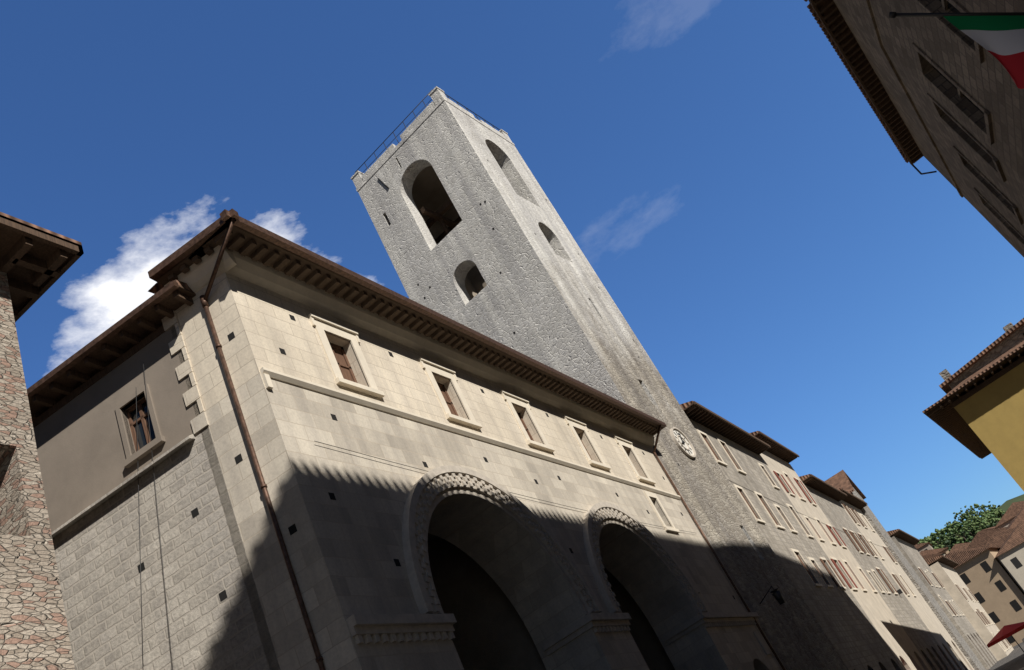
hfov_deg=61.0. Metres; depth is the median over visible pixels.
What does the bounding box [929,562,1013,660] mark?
facade
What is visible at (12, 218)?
roof
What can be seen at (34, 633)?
stone wall
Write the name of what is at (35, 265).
eave wood
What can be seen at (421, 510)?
arch trim
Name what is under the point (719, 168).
sky
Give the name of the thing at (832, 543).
window frames
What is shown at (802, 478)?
row roof
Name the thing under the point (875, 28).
strings
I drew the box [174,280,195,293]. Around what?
flank eave tiles
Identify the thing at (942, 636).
facade
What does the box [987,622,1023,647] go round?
parasol
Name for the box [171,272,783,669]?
priori facade
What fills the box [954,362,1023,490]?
yellow house
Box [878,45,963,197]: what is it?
strings
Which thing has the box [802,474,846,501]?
row eave
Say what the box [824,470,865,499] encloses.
row gable roof
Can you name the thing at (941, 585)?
window shutters
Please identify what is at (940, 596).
window frames
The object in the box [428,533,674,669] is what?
archway interior
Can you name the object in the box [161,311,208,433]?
flank teeth
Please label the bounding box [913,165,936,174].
bracket
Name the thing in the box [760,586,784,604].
tower lantern
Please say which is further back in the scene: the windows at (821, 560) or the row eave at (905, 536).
the row eave at (905, 536)
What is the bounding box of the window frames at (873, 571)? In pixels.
[842,527,897,594]
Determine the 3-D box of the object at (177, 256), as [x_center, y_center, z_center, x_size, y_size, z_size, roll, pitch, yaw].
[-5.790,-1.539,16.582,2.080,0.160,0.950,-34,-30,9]
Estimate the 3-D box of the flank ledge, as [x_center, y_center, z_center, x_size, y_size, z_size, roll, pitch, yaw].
[-11.223,5.547,16.419,13.680,0.160,0.180,-34,-30,9]
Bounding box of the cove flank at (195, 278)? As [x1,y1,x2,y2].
[164,245,236,292]
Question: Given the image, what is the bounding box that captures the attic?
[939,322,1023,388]
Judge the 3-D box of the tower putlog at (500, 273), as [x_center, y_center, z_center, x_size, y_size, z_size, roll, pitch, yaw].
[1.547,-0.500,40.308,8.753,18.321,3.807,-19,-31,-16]
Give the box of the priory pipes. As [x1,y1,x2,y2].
[653,425,785,669]
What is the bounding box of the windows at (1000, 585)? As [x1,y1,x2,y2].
[925,549,1023,643]
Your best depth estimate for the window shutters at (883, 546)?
70.60 m
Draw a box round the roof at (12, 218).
[0,212,81,246]
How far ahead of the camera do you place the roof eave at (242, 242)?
20.49 m
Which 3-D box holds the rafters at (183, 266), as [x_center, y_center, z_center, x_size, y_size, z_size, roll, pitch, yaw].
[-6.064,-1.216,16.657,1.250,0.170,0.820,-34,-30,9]
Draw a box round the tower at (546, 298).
[358,100,848,669]
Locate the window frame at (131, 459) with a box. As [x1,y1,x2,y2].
[115,384,165,467]
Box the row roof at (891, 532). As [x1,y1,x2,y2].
[887,529,898,535]
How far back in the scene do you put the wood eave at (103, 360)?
16.76 m
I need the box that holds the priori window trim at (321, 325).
[308,313,679,532]
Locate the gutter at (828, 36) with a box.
[807,3,908,162]
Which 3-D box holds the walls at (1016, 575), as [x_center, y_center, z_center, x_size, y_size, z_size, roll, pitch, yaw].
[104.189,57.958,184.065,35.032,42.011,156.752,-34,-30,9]
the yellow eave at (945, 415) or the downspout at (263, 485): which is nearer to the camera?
the downspout at (263, 485)
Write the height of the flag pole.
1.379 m
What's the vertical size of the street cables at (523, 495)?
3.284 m
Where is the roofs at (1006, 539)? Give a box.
[914,501,1023,568]
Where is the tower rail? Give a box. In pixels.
[355,89,499,188]
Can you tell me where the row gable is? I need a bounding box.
[851,488,985,669]
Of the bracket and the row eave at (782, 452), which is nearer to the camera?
the bracket
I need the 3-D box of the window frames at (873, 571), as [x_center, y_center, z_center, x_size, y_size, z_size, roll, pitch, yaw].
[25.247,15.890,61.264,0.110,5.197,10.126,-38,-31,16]
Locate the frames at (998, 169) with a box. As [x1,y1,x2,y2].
[927,93,1023,244]
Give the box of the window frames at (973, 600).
[955,583,1011,651]
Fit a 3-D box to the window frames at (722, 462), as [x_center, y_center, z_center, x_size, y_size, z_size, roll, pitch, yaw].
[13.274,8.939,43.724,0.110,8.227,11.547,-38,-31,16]
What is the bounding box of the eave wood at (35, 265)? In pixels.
[0,215,83,321]
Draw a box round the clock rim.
[670,427,695,458]
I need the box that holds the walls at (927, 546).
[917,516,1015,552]
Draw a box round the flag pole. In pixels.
[889,12,1023,17]
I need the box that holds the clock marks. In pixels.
[674,432,691,453]
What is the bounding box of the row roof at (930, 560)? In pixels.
[924,555,942,563]
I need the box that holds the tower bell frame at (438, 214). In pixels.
[420,198,460,242]
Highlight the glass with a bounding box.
[932,0,983,113]
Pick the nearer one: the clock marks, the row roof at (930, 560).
the clock marks
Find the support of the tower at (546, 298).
on the ground
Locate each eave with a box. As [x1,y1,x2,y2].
[28,285,195,427]
[683,401,770,454]
[754,431,799,462]
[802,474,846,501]
[809,0,821,7]
[812,0,922,165]
[840,489,866,509]
[890,529,919,544]
[924,347,1023,458]
[928,556,958,567]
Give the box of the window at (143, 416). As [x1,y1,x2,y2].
[126,397,155,451]
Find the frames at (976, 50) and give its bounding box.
[912,0,993,144]
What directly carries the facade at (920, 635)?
on the ground
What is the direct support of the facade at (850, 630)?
on the ground
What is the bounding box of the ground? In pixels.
[989,642,1023,669]
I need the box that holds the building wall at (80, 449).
[33,325,279,669]
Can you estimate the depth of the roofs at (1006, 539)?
152.71 m
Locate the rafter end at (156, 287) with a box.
[148,282,163,293]
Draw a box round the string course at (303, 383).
[260,367,680,499]
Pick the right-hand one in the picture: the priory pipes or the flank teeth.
the priory pipes
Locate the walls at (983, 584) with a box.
[940,549,1023,646]
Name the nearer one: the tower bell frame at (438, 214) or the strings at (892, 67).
the strings at (892, 67)
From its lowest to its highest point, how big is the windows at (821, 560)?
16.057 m
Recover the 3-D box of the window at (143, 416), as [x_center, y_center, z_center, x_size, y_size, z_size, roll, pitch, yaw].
[-6.801,1.683,16.147,0.610,1.100,0.070,-34,-30,9]
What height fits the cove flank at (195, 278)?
0.380 m
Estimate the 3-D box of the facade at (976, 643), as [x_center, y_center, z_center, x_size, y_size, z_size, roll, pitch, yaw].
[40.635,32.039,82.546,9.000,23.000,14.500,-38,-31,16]
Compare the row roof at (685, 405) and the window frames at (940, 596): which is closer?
the row roof at (685, 405)
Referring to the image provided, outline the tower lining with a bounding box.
[412,166,486,298]
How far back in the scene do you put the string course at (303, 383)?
19.53 m
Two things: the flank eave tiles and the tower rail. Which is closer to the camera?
the flank eave tiles
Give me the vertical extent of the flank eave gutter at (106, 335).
0.120 m
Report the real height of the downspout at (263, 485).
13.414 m
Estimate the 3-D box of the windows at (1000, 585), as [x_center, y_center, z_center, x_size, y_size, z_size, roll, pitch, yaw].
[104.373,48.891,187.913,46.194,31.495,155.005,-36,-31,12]
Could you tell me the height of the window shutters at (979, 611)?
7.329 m
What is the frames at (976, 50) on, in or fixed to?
attached to the building wall at (988, 83)
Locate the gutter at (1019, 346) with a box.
[922,341,1023,456]
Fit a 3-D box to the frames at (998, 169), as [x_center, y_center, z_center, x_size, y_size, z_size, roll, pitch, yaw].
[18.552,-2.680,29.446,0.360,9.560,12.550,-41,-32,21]
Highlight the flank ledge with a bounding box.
[51,434,194,538]
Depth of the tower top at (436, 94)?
46.53 m
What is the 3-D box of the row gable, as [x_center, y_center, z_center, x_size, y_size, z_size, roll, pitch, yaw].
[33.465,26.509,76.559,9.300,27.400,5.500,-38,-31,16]
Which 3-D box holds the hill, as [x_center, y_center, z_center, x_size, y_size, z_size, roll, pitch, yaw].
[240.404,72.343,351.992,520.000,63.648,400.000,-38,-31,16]
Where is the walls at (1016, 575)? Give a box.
[939,542,1023,592]
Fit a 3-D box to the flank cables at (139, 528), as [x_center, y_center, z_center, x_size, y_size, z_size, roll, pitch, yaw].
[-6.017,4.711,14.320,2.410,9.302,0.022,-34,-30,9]
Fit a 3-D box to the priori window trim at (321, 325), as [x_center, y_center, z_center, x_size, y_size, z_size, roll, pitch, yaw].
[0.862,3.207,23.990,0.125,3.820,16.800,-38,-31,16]
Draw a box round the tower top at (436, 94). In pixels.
[350,86,514,191]
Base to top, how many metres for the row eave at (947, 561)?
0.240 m
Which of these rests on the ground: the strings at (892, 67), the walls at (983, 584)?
the walls at (983, 584)
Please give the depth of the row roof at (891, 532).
81.14 m
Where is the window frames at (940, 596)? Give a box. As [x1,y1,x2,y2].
[918,567,963,615]
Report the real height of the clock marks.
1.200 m
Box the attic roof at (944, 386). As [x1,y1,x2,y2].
[939,318,1023,393]
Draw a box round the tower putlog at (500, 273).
[417,160,679,465]
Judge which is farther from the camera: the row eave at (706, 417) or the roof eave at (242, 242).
the row eave at (706, 417)
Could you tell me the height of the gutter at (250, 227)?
0.160 m
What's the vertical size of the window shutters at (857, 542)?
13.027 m
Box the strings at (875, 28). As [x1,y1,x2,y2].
[864,0,1023,103]
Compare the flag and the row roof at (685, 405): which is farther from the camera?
the row roof at (685, 405)
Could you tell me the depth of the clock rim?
36.92 m
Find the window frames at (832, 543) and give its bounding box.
[774,470,877,592]
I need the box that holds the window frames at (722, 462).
[696,429,846,588]
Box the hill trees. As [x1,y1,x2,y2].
[917,501,1005,550]
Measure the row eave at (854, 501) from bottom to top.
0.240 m
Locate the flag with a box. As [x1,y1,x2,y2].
[943,16,1023,88]
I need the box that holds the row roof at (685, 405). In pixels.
[680,401,692,409]
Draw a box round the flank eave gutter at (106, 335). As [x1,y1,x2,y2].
[27,281,178,398]
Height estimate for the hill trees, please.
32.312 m
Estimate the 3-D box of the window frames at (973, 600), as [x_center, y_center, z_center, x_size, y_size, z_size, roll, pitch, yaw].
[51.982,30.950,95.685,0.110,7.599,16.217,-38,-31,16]
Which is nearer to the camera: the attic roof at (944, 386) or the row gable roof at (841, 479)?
the attic roof at (944, 386)
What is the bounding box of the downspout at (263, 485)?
[199,218,325,669]
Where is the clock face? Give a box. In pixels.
[673,429,693,454]
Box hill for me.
[930,494,1023,545]
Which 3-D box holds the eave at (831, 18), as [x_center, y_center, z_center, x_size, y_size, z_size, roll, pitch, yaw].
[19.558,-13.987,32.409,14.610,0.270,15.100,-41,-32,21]
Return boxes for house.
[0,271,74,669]
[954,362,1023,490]
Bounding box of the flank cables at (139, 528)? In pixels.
[136,362,172,669]
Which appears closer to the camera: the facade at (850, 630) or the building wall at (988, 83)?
the building wall at (988, 83)
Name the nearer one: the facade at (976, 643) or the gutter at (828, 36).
the gutter at (828, 36)
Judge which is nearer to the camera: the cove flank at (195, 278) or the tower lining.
the cove flank at (195, 278)
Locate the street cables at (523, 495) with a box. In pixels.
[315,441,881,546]
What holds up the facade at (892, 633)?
on the ground
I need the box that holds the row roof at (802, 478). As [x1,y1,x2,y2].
[799,474,810,480]
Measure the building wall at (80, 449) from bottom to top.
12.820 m
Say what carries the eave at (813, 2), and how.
on the building wall at (988, 83)
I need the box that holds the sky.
[0,0,1023,538]

